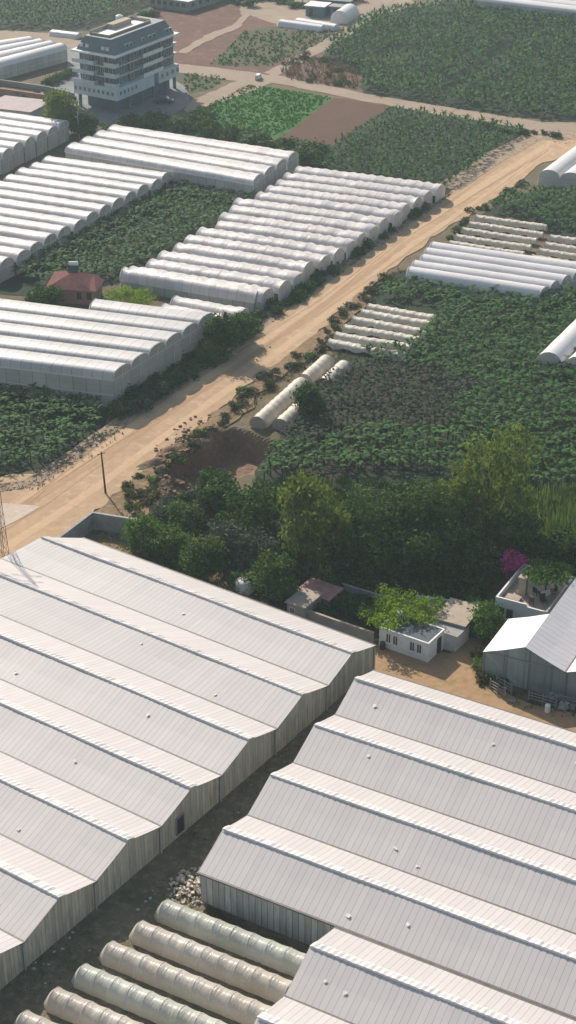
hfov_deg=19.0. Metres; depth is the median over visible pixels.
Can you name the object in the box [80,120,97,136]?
shrub
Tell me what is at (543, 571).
tree
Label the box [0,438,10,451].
banana plant
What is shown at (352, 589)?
garden wall
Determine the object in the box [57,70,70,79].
shrub
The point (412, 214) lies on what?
shrub
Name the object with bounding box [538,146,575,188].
tunnel greenhouse
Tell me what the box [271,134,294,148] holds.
shrub
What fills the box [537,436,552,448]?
banana plant
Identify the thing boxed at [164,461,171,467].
shrub
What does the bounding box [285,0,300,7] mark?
shrub
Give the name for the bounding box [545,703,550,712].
canister
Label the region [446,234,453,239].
shrub
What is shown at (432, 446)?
banana plant
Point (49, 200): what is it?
tunnel greenhouse
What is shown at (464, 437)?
banana plant
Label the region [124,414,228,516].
soil clods
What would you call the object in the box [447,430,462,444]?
banana plant
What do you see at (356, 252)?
shrub
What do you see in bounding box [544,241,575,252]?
tunnel
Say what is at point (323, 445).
banana plant
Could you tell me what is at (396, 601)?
tree
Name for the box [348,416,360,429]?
banana plant
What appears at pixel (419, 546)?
tree
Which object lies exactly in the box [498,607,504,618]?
window
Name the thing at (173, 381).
shrub
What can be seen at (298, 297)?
shrub
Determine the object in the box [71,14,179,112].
apartment building
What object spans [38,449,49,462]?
banana plant
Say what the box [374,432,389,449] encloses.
banana plant
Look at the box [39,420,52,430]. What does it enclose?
banana plant
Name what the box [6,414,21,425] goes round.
banana plant
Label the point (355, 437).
banana plant
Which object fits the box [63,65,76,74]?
shrub
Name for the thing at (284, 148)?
shrub
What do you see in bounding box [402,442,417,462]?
banana plant
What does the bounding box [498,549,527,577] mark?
bougainvillea
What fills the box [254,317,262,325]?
shrub
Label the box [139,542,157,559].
shrub
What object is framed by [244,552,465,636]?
garden soil
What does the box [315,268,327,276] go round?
shrub
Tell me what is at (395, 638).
window
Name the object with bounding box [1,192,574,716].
roadside grass
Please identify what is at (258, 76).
van
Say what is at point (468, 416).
banana plant
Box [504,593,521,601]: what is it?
storage chest
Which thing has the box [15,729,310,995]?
weeds
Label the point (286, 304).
shrub
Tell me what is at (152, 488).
shrub
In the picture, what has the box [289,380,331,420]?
tree
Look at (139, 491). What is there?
shrub
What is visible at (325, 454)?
banana plant
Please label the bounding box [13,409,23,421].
banana plant
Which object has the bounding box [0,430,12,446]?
banana plant
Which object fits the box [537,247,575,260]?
tunnel
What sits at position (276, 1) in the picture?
shrub
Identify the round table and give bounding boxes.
[541,590,550,597]
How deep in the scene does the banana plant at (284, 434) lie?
226.47 m
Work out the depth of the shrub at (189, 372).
245.30 m
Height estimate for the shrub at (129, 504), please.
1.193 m
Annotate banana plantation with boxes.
[0,0,575,480]
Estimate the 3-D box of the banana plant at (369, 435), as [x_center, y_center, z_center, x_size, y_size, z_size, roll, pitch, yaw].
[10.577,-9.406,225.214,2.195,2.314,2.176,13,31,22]
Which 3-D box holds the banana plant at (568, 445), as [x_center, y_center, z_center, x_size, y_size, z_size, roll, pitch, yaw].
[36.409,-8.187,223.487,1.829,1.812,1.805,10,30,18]
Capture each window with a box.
[76,292,81,299]
[86,293,91,299]
[289,607,294,613]
[385,633,391,644]
[392,635,397,647]
[408,641,414,653]
[415,643,421,655]
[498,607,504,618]
[505,609,512,619]
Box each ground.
[0,0,575,952]
[0,691,347,1023]
[85,529,178,567]
[375,633,575,731]
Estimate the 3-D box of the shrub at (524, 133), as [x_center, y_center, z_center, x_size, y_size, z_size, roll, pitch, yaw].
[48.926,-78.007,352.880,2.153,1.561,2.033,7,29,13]
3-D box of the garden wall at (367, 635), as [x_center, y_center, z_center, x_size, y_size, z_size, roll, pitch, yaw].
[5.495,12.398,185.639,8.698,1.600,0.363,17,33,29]
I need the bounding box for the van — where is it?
[255,73,261,79]
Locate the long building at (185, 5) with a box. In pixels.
[149,0,222,11]
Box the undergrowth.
[250,474,575,593]
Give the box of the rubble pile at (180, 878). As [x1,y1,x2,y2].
[168,867,204,906]
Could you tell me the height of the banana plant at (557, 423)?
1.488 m
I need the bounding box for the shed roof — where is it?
[296,577,344,605]
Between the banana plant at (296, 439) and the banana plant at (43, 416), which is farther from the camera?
the banana plant at (43, 416)
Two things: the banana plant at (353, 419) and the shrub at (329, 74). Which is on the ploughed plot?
the shrub at (329, 74)
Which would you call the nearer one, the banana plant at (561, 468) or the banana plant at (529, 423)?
the banana plant at (561, 468)
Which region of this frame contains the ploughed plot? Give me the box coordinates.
[284,53,361,89]
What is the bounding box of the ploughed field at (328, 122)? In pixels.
[273,98,388,145]
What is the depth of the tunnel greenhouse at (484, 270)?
276.06 m
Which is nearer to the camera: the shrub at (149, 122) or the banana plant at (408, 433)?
the banana plant at (408, 433)
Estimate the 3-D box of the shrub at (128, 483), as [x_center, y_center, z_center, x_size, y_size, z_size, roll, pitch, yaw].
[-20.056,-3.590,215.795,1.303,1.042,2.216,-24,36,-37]
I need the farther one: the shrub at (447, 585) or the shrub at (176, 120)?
the shrub at (176, 120)
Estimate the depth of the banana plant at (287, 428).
227.24 m
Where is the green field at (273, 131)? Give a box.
[188,86,333,141]
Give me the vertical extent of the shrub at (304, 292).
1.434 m
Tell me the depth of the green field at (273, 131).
369.84 m
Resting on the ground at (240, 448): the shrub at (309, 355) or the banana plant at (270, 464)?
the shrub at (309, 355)
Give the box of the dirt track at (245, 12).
[178,0,249,53]
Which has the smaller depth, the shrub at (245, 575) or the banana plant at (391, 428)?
the shrub at (245, 575)
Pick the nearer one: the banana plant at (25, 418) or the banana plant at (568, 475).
the banana plant at (568, 475)
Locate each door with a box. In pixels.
[175,812,184,835]
[437,636,441,653]
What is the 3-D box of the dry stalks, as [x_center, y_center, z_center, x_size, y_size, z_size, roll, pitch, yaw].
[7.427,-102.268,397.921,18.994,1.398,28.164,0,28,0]
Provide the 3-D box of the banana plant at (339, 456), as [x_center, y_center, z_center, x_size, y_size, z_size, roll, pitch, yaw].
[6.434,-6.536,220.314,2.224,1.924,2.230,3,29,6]
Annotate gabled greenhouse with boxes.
[0,536,376,989]
[196,669,575,1018]
[254,926,575,1023]
[482,579,575,700]
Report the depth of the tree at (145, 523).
199.30 m
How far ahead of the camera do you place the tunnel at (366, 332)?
257.87 m
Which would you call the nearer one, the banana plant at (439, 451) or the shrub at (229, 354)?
the banana plant at (439, 451)
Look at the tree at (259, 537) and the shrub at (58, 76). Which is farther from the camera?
the shrub at (58, 76)
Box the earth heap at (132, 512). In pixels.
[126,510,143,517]
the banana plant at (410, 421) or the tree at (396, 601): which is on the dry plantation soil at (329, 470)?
the banana plant at (410, 421)
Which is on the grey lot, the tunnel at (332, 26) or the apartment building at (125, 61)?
the tunnel at (332, 26)
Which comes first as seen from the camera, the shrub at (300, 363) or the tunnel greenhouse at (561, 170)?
the shrub at (300, 363)
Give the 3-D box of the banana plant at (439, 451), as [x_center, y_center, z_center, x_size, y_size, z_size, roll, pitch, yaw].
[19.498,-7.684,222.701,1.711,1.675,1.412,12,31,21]
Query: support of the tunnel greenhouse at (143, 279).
on the ground at (240, 448)
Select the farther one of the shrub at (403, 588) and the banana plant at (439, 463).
the banana plant at (439, 463)
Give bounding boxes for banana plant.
[0,416,16,429]
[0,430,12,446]
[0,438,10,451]
[1,460,11,470]
[3,446,14,458]
[4,433,16,447]
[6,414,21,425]
[6,425,19,435]
[9,448,22,461]
[9,454,22,466]
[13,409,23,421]
[13,422,24,433]
[16,426,31,440]
[19,414,31,425]
[20,430,36,446]
[20,447,38,466]
[23,424,37,437]
[24,411,36,425]
[28,426,41,441]
[33,445,46,460]
[35,413,46,426]
[35,444,48,456]
[37,425,47,435]
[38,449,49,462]
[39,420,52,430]
[41,410,54,422]
[44,436,56,446]
[46,445,58,459]
[47,436,65,454]
[48,428,61,444]
[54,418,68,427]
[56,427,66,442]
[58,421,75,437]
[63,429,76,444]
[71,429,82,443]
[75,421,90,436]
[85,414,102,429]
[256,465,271,478]
[261,459,277,475]
[264,449,274,459]
[266,454,281,470]
[268,442,282,456]
[273,449,287,466]
[274,440,287,455]
[275,458,289,476]
[277,431,289,439]
[279,425,293,439]
[280,447,295,456]
[285,437,301,451]
[286,436,300,447]
[287,432,299,439]
[287,449,301,464]
[289,416,301,432]
[293,443,307,454]
[298,432,311,443]
[298,440,314,456]
[304,449,316,461]
[306,438,317,449]
[312,446,323,455]
[313,431,325,444]
[317,450,329,465]
[318,440,329,451]
[324,433,336,445]
[325,418,338,430]
[326,439,341,455]
[330,415,341,428]
[330,451,345,464]
[332,433,345,451]
[334,447,348,462]
[336,411,346,421]
[336,420,347,430]
[337,430,347,447]
[341,454,353,469]
[343,423,361,439]
[345,432,352,443]
[346,434,363,448]
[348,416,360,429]
[348,449,360,462]
[351,451,369,469]
[352,459,365,473]
[354,424,370,440]
[354,440,366,451]
[355,438,370,452]
[356,411,366,422]
[359,421,376,435]
[361,447,377,464]
[362,433,377,446]
[363,445,380,460]
[366,427,377,444]
[368,411,380,424]
[368,453,383,466]
[368,461,378,471]
[369,439,384,451]
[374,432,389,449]
[374,450,386,461]
[375,422,389,435]
[379,419,389,432]
[381,432,394,445]
[381,451,393,469]
[383,424,398,441]
[385,449,398,463]
[386,417,398,423]
[386,423,401,437]
[388,453,408,471]
[390,442,405,455]
[391,435,401,444]
[394,449,410,466]
[395,420,405,433]
[396,426,409,441]
[396,440,410,450]
[402,431,419,440]
[402,437,413,451]
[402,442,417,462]
[404,415,414,426]
[404,428,411,439]
[406,440,422,456]
[407,419,418,429]
[407,425,424,440]
[411,438,424,452]
[412,420,426,438]
[412,457,423,469]
[416,449,429,465]
[417,435,429,449]
[421,424,437,436]
[421,445,434,459]
[421,457,435,471]
[422,451,436,467]
[423,430,433,444]
[427,436,445,450]
[428,433,440,446]
[428,444,439,456]
[429,408,439,421]
[431,457,447,474]
[432,422,443,433]
[432,429,446,444]
[434,445,443,458]
[438,411,449,424]
[439,423,455,439]
[446,411,456,422]
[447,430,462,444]
[450,413,465,431]
[450,426,464,440]
[456,433,468,448]
[458,423,475,437]
[462,411,476,430]
[466,428,478,439]
[470,411,485,425]
[473,422,483,434]
[475,415,491,432]
[479,430,491,441]
[482,424,492,438]
[487,421,499,433]
[493,409,509,426]
[502,415,515,431]
[505,407,521,423]
[508,417,523,433]
[513,413,530,430]
[521,419,535,429]
[521,443,530,457]
[523,408,535,417]
[526,452,538,464]
[529,438,546,459]
[529,460,541,473]
[531,416,544,430]
[532,421,548,437]
[532,453,551,469]
[535,472,551,486]
[537,410,548,419]
[537,420,552,434]
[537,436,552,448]
[539,440,551,453]
[541,467,556,481]
[542,448,554,454]
[543,453,553,464]
[545,416,560,431]
[546,432,554,445]
[548,438,561,446]
[549,477,561,488]
[550,410,561,422]
[550,446,567,457]
[551,431,567,447]
[551,457,565,471]
[552,422,561,431]
[553,464,569,481]
[558,417,572,430]
[560,457,575,474]
[561,449,575,464]
[562,440,574,454]
[562,470,575,486]
[564,429,573,440]
[566,417,575,430]
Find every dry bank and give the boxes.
[84,536,257,600]
[95,292,374,521]
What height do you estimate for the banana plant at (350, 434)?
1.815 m
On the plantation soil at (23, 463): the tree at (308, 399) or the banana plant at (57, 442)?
the banana plant at (57, 442)
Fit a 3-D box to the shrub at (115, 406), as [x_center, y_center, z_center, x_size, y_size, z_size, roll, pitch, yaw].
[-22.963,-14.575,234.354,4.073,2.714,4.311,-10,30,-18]
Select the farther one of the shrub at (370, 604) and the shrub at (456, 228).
the shrub at (456, 228)
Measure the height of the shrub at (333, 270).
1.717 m
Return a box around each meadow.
[176,73,222,93]
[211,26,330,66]
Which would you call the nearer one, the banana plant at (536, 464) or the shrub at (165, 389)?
the banana plant at (536, 464)
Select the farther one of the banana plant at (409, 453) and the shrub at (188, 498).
the banana plant at (409, 453)
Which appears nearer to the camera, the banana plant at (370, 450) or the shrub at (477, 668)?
the shrub at (477, 668)
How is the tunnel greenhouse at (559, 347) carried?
on the ground at (240, 448)
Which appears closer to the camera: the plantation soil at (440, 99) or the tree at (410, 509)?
the tree at (410, 509)
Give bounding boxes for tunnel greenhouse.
[0,36,67,79]
[0,111,68,174]
[0,155,173,283]
[0,298,213,406]
[65,124,298,199]
[119,266,260,311]
[127,166,444,310]
[161,295,248,315]
[406,241,575,305]
[476,0,575,22]
[534,319,575,374]
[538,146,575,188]
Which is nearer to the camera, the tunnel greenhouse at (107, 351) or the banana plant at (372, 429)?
the banana plant at (372, 429)
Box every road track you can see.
[10,141,554,503]
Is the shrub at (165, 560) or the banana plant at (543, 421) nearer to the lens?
the shrub at (165, 560)
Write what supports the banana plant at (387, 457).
on the crop field at (416, 303)
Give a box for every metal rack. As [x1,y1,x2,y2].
[489,675,512,697]
[528,685,559,708]
[560,689,575,704]
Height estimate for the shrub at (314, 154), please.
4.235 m
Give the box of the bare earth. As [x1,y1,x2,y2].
[151,5,342,72]
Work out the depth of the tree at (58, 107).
349.56 m
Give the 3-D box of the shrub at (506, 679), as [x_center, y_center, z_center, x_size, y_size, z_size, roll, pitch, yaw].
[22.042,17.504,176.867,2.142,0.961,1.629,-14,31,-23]
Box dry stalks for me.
[279,54,359,87]
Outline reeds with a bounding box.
[512,478,575,536]
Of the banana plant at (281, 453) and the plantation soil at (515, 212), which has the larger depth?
the plantation soil at (515, 212)
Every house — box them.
[47,271,104,304]
[379,607,469,662]
[495,564,572,624]
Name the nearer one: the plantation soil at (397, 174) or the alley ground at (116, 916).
the alley ground at (116, 916)
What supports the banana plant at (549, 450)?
on the crop field at (416, 303)
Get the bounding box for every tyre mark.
[1,149,548,532]
[11,129,548,503]
[21,132,548,503]
[26,150,548,504]
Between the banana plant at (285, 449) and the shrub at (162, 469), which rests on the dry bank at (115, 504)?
the shrub at (162, 469)
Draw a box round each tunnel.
[14,1010,56,1023]
[43,987,143,1023]
[48,29,82,38]
[71,963,226,1023]
[98,940,271,1023]
[128,920,291,1002]
[154,899,305,976]
[249,377,307,428]
[272,393,321,429]
[277,19,325,31]
[295,18,339,30]
[298,355,333,383]
[316,360,351,389]
[326,338,408,361]
[330,3,358,23]
[333,331,413,352]
[342,324,420,343]
[350,316,427,339]
[359,309,436,329]
[366,303,436,320]
[448,240,524,254]
[454,233,531,251]
[461,227,537,244]
[468,221,543,238]
[474,214,547,231]
[531,254,575,261]
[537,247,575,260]
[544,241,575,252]
[548,234,575,244]
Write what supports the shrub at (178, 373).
on the ground at (240, 448)
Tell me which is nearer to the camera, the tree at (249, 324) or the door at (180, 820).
the door at (180, 820)
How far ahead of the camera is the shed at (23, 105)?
363.43 m
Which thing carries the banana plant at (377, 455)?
on the crop field at (416, 303)
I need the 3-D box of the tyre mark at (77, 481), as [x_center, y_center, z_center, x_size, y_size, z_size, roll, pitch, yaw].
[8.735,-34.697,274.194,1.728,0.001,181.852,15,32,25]
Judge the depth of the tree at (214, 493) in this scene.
205.88 m
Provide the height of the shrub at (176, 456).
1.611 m
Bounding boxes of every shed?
[0,95,48,116]
[285,587,322,618]
[434,597,481,635]
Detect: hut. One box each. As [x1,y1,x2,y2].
[304,1,331,16]
[317,0,353,3]
[328,2,346,15]
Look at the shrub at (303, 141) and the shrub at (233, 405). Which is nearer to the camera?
the shrub at (233, 405)
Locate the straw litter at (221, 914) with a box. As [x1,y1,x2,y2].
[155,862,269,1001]
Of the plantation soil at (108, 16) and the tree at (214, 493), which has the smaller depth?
the tree at (214, 493)
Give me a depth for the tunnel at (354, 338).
255.20 m
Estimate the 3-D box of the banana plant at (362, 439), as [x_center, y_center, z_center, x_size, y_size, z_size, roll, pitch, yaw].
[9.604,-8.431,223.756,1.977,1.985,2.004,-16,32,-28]
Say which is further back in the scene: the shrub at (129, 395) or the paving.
the paving
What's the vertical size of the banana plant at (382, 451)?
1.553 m
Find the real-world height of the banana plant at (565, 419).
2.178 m
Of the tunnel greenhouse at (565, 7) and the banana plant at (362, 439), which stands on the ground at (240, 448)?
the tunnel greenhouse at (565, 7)
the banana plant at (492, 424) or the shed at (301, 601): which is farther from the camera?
the banana plant at (492, 424)
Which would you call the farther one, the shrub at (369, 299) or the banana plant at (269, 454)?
the shrub at (369, 299)
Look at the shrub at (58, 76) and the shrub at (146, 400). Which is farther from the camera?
the shrub at (58, 76)
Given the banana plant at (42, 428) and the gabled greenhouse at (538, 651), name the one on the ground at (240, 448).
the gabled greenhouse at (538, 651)
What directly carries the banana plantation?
on the ground at (240, 448)
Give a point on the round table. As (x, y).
(546, 592)
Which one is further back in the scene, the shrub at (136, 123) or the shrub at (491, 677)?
the shrub at (136, 123)
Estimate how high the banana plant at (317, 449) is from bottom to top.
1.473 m
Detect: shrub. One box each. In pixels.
[40,75,52,85]
[45,75,59,85]
[50,70,63,82]
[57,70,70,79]
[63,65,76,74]
[68,94,76,100]
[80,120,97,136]
[100,119,126,129]
[106,398,135,417]
[118,383,149,406]
[119,112,138,121]
[119,115,137,126]
[122,395,144,410]
[122,480,134,487]
[122,487,133,497]
[124,395,154,411]
[124,500,141,510]
[130,381,157,401]
[131,114,143,128]
[131,378,173,402]
[131,472,144,478]
[131,487,142,499]
[134,114,164,130]
[138,8,152,17]
[139,492,157,506]
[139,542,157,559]
[141,371,173,393]
[144,108,170,122]
[145,486,158,491]
[147,372,168,384]
[147,476,160,486]
[148,379,173,399]
[149,8,160,15]
[151,550,181,568]
[153,466,168,473]
[153,489,161,496]
[160,372,184,388]
[161,368,185,384]
[164,114,187,127]
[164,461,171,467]
[166,117,195,133]
[167,114,194,129]
[167,360,201,381]
[168,452,187,466]
[175,492,186,501]
[179,451,188,456]
[181,352,200,362]
[183,432,202,439]
[183,487,203,498]
[184,494,192,501]
[186,360,205,371]
[187,111,199,121]
[188,439,204,449]
[189,103,215,118]
[191,428,208,437]
[191,530,212,541]
[195,111,212,121]
[196,122,217,138]
[197,117,215,131]
[197,357,217,368]
[202,120,224,127]
[216,121,243,141]
[219,411,229,417]
[220,350,231,362]
[225,567,256,594]
[227,553,252,580]
[228,400,240,410]
[230,0,245,4]
[235,131,271,146]
[235,386,256,396]
[235,393,243,399]
[236,398,250,406]
[237,137,257,144]
[240,126,256,133]
[241,0,258,6]
[246,330,256,338]
[251,324,263,333]
[252,307,268,318]
[254,131,273,140]
[254,136,270,147]
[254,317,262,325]
[254,370,268,378]
[260,376,275,387]
[263,138,276,148]
[265,298,283,307]
[267,369,279,377]
[268,303,284,314]
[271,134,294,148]
[272,587,300,609]
[273,0,293,4]
[273,135,299,147]
[275,145,291,150]
[282,300,291,306]
[283,297,294,304]
[284,362,296,368]
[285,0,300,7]
[287,56,299,63]
[288,145,311,165]
[289,289,308,298]
[290,289,305,303]
[290,351,303,357]
[292,144,326,165]
[293,360,304,367]
[295,138,312,148]
[295,283,310,293]
[298,50,311,57]
[300,278,317,292]
[301,137,325,153]
[303,351,316,358]
[307,275,326,282]
[308,73,317,79]
[308,140,329,153]
[310,277,322,285]
[313,600,338,617]
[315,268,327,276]
[315,344,325,352]
[318,55,327,61]
[324,70,332,76]
[324,333,333,338]
[327,264,340,274]
[327,315,339,322]
[327,573,349,592]
[331,79,343,85]
[332,324,341,330]
[332,592,348,610]
[335,591,348,601]
[337,75,346,80]
[337,306,348,315]
[342,573,379,592]
[343,301,357,308]
[349,246,361,258]
[349,606,360,619]
[352,602,382,617]
[356,594,373,602]
[357,611,385,624]
[360,571,387,591]
[360,597,376,609]
[361,294,375,303]
[362,237,376,248]
[362,285,373,293]
[364,286,377,292]
[369,281,381,287]
[377,271,388,281]
[378,233,387,238]
[378,569,411,588]
[387,224,396,232]
[399,577,420,595]
[405,577,438,596]
[408,210,421,218]
[411,204,422,213]
[421,202,429,211]
[428,575,459,598]
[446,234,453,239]
[451,224,461,233]
[454,571,494,600]
[464,206,474,211]
[470,646,482,657]
[471,654,482,665]
[473,662,481,677]
[475,671,489,687]
[481,203,489,210]
[485,673,501,686]
[495,677,508,687]
[514,181,524,186]
[521,129,530,135]
[550,130,561,137]
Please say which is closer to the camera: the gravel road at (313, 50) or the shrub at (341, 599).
the shrub at (341, 599)
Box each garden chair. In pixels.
[529,597,534,605]
[533,586,539,596]
[540,593,547,604]
[550,584,557,592]
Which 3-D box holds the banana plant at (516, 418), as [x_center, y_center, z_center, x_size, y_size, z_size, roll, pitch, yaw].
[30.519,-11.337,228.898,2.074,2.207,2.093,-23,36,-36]
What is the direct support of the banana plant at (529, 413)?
on the crop field at (416, 303)
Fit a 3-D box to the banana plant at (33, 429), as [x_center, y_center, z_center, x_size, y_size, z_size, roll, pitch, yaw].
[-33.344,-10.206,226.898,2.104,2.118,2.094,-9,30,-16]
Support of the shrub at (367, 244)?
on the ground at (240, 448)
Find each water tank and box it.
[68,261,78,272]
[235,576,255,594]
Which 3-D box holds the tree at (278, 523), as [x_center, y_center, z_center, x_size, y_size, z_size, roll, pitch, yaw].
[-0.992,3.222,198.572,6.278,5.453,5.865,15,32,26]
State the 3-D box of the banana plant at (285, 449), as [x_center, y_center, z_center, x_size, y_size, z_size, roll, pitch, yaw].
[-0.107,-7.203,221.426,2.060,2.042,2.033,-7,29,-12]
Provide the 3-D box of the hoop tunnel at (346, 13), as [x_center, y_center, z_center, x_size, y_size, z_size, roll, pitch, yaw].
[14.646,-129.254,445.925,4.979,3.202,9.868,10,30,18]
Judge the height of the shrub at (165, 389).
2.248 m
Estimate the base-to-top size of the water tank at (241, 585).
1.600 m
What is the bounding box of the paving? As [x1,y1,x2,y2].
[40,48,191,123]
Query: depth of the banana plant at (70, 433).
225.97 m
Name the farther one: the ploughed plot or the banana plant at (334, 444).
the ploughed plot
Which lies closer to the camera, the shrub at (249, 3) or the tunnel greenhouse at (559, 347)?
the tunnel greenhouse at (559, 347)
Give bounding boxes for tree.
[24,285,68,305]
[41,87,83,132]
[69,109,101,134]
[98,284,157,304]
[116,511,167,554]
[143,524,193,567]
[147,493,179,524]
[161,499,215,536]
[173,533,229,580]
[190,469,246,521]
[191,338,227,364]
[195,466,218,489]
[200,517,250,561]
[202,310,253,352]
[215,478,290,538]
[222,310,258,341]
[228,523,283,578]
[248,548,300,602]
[255,516,301,558]
[276,468,353,570]
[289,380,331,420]
[315,510,370,579]
[334,481,403,546]
[348,516,414,582]
[355,583,445,631]
[363,479,445,541]
[389,514,463,580]
[407,474,486,529]
[434,420,546,548]
[465,593,487,611]
[466,598,506,644]
[479,493,547,566]
[518,523,575,572]
[521,556,575,589]
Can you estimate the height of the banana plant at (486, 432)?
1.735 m
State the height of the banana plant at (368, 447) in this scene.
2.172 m
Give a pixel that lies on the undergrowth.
(387, 484)
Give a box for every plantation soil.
[0,0,149,31]
[0,189,233,295]
[0,394,108,476]
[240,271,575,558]
[272,361,479,482]
[303,108,527,195]
[322,0,575,121]
[483,189,575,237]
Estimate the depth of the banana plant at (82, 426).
228.10 m
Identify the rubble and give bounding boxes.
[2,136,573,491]
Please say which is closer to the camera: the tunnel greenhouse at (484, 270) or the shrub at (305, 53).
the tunnel greenhouse at (484, 270)
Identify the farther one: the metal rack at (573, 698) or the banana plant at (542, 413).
the banana plant at (542, 413)
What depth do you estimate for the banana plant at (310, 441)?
224.16 m
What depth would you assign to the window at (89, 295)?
269.65 m
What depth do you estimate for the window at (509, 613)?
186.05 m
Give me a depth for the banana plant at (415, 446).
222.72 m
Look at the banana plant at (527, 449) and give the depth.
222.03 m
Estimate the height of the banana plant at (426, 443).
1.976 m
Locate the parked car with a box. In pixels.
[154,96,173,103]
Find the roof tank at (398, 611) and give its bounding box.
[396,610,402,620]
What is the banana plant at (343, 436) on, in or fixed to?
on the crop field at (416, 303)
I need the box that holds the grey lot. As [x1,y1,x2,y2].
[247,0,413,26]
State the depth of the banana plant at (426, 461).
218.73 m
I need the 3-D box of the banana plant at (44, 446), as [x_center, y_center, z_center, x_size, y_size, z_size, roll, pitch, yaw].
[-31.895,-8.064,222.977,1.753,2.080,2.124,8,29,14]
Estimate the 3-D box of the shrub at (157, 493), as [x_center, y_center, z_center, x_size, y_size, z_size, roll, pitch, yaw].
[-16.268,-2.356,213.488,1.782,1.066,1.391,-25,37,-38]
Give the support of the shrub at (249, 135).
on the ground at (240, 448)
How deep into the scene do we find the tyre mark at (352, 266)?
271.45 m
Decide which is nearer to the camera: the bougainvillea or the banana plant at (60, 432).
the bougainvillea
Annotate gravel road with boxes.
[0,30,80,47]
[179,64,575,132]
[184,79,269,112]
[263,0,392,76]
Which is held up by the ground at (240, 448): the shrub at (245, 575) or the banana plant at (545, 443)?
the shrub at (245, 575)
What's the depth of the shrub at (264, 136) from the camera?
347.24 m
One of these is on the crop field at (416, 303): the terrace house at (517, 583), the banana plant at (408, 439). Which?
the banana plant at (408, 439)
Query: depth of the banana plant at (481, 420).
229.02 m
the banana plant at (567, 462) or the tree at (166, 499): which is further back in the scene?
the banana plant at (567, 462)
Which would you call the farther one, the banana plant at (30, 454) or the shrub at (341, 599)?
the banana plant at (30, 454)
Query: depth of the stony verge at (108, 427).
230.70 m
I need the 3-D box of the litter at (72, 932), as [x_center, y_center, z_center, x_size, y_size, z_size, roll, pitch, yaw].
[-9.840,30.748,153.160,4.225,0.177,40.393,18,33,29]
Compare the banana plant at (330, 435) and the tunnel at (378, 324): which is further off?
the tunnel at (378, 324)
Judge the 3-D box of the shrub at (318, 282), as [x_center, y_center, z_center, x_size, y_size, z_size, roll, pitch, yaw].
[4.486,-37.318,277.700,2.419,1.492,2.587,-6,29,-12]
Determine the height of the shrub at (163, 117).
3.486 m
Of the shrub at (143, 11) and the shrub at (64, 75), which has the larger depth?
the shrub at (143, 11)
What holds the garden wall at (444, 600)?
on the ground at (240, 448)
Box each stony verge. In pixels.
[0,203,436,491]
[439,132,575,189]
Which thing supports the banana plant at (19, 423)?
on the plantation soil at (23, 463)
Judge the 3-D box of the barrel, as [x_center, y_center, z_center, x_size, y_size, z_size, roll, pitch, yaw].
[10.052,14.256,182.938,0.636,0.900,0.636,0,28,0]
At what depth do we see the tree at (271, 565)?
189.22 m
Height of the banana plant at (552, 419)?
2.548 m
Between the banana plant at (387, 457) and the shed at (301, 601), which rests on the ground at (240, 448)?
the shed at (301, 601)
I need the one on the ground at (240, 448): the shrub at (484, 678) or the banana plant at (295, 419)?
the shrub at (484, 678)
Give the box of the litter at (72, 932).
[32,775,268,983]
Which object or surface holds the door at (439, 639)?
in the house at (425, 644)
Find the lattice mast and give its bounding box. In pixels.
[0,471,9,557]
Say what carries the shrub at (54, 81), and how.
on the ground at (240, 448)
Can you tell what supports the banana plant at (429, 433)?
on the crop field at (416, 303)
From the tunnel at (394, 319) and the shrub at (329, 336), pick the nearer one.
the shrub at (329, 336)
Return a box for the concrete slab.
[0,503,39,528]
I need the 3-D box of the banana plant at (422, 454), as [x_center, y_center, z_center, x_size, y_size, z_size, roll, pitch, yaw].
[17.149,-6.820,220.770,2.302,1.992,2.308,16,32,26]
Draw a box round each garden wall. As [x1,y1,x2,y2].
[0,79,74,95]
[0,88,45,99]
[58,511,143,537]
[307,609,373,643]
[341,583,439,615]
[416,595,448,607]
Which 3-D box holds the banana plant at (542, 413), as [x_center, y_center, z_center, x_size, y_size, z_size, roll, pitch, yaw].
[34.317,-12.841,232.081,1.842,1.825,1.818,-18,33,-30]
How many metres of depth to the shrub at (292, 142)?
343.73 m
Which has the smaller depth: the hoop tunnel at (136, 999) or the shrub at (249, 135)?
the hoop tunnel at (136, 999)
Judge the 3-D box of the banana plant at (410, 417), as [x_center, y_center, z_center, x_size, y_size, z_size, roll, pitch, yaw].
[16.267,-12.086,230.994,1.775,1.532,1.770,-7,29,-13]
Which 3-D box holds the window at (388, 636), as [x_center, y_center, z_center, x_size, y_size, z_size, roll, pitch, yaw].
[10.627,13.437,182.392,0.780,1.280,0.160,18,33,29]
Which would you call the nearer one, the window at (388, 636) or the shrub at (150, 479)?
the window at (388, 636)
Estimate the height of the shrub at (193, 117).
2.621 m
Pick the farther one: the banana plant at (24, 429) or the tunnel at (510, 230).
the tunnel at (510, 230)
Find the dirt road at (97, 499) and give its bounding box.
[0,131,575,557]
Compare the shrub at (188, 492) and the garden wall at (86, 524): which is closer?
the garden wall at (86, 524)

